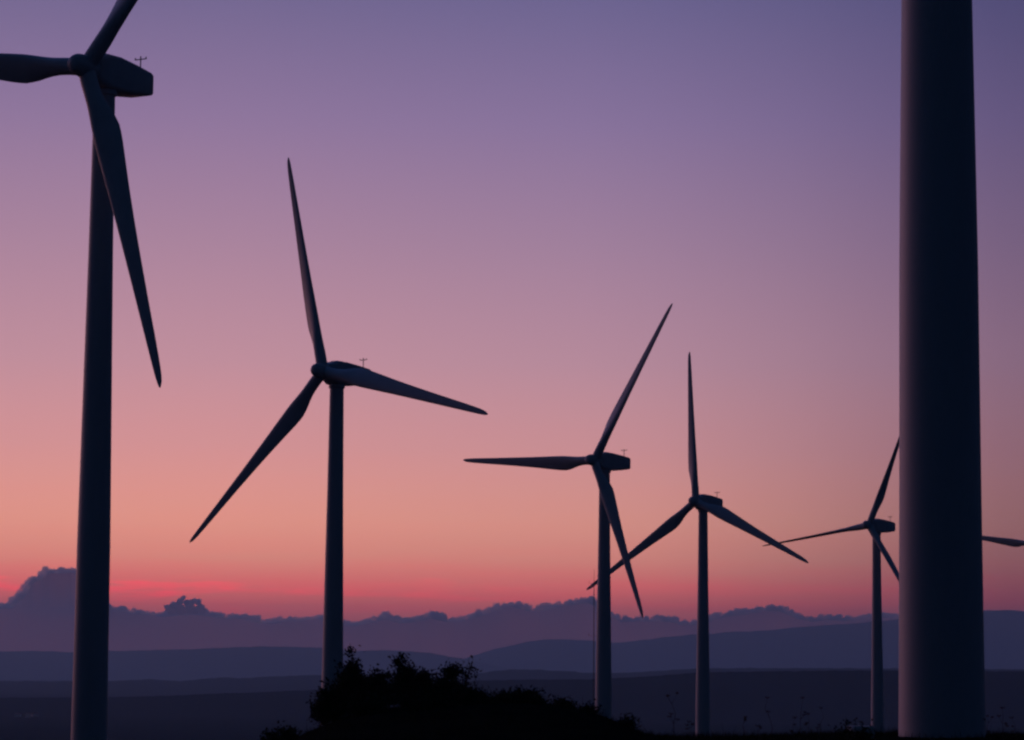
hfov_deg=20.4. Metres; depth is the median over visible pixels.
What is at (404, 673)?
shrub
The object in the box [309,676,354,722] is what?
shrub
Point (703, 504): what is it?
wind turbine
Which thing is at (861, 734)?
shrub
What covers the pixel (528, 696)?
shrub
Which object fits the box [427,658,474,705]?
shrub
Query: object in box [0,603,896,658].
mountain range
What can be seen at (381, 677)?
shrub
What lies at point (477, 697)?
shrub
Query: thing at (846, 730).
shrub
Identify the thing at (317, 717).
shrub
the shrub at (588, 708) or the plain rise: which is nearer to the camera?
the shrub at (588, 708)
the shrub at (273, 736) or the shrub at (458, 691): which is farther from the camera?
the shrub at (458, 691)
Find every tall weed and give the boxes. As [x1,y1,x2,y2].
[667,692,679,732]
[685,720,694,737]
[794,697,805,739]
[802,713,812,739]
[815,707,823,739]
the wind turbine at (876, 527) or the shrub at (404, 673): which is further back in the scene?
the wind turbine at (876, 527)
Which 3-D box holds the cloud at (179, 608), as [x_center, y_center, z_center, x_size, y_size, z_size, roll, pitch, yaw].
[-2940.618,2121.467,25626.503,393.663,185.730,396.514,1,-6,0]
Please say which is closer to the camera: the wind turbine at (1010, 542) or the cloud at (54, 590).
the wind turbine at (1010, 542)
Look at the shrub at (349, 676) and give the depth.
69.48 m
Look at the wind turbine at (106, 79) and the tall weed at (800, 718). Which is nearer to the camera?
the tall weed at (800, 718)
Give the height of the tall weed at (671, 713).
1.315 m
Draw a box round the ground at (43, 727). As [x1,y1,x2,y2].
[0,679,1023,739]
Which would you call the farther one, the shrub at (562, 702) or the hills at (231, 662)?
the hills at (231, 662)
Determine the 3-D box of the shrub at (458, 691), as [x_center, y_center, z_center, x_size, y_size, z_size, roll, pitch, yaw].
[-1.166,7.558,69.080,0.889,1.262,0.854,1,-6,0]
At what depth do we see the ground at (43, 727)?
2465.81 m
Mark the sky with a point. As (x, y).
(503, 205)
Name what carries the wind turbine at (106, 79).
on the ground at (43, 727)
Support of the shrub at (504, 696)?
on the ground at (43, 727)
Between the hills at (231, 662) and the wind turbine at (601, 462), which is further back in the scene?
the hills at (231, 662)
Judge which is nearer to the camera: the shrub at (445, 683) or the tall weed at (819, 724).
the shrub at (445, 683)
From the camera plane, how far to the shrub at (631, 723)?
70.38 m
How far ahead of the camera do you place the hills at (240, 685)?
7655.23 m
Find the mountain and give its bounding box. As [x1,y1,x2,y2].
[465,610,1023,672]
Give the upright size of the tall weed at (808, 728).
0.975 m
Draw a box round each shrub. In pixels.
[259,727,288,739]
[272,720,301,739]
[306,682,339,725]
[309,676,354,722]
[324,645,380,714]
[366,663,394,707]
[382,652,421,708]
[412,666,441,691]
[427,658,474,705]
[446,655,481,705]
[458,683,498,705]
[489,686,521,703]
[510,685,550,704]
[548,694,578,709]
[572,698,605,714]
[616,713,642,728]
[828,718,857,739]
[845,718,875,739]
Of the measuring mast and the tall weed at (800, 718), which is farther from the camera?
the measuring mast
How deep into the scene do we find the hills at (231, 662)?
16579.75 m
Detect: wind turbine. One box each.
[0,0,161,739]
[189,157,487,720]
[463,303,672,718]
[586,352,807,735]
[763,438,898,732]
[898,0,985,737]
[982,536,1023,546]
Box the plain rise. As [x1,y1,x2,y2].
[0,670,1023,723]
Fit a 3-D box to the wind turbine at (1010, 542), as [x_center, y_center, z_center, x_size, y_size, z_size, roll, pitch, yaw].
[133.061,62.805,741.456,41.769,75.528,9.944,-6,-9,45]
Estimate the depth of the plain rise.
3858.86 m
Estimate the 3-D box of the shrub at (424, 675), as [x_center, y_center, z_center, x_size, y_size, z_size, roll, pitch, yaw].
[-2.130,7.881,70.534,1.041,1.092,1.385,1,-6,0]
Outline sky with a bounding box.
[0,0,1023,625]
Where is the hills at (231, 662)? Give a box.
[0,646,509,679]
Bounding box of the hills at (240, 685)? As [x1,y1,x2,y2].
[0,668,1023,694]
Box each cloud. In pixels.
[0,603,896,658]
[13,572,75,607]
[164,596,206,615]
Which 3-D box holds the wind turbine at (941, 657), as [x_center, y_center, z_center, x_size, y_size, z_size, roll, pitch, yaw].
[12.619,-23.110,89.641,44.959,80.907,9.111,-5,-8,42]
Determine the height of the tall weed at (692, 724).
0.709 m
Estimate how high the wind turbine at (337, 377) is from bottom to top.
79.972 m
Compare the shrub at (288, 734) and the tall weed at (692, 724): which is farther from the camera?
the tall weed at (692, 724)
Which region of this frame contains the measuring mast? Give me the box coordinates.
[593,581,594,704]
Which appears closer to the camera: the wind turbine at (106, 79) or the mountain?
the wind turbine at (106, 79)

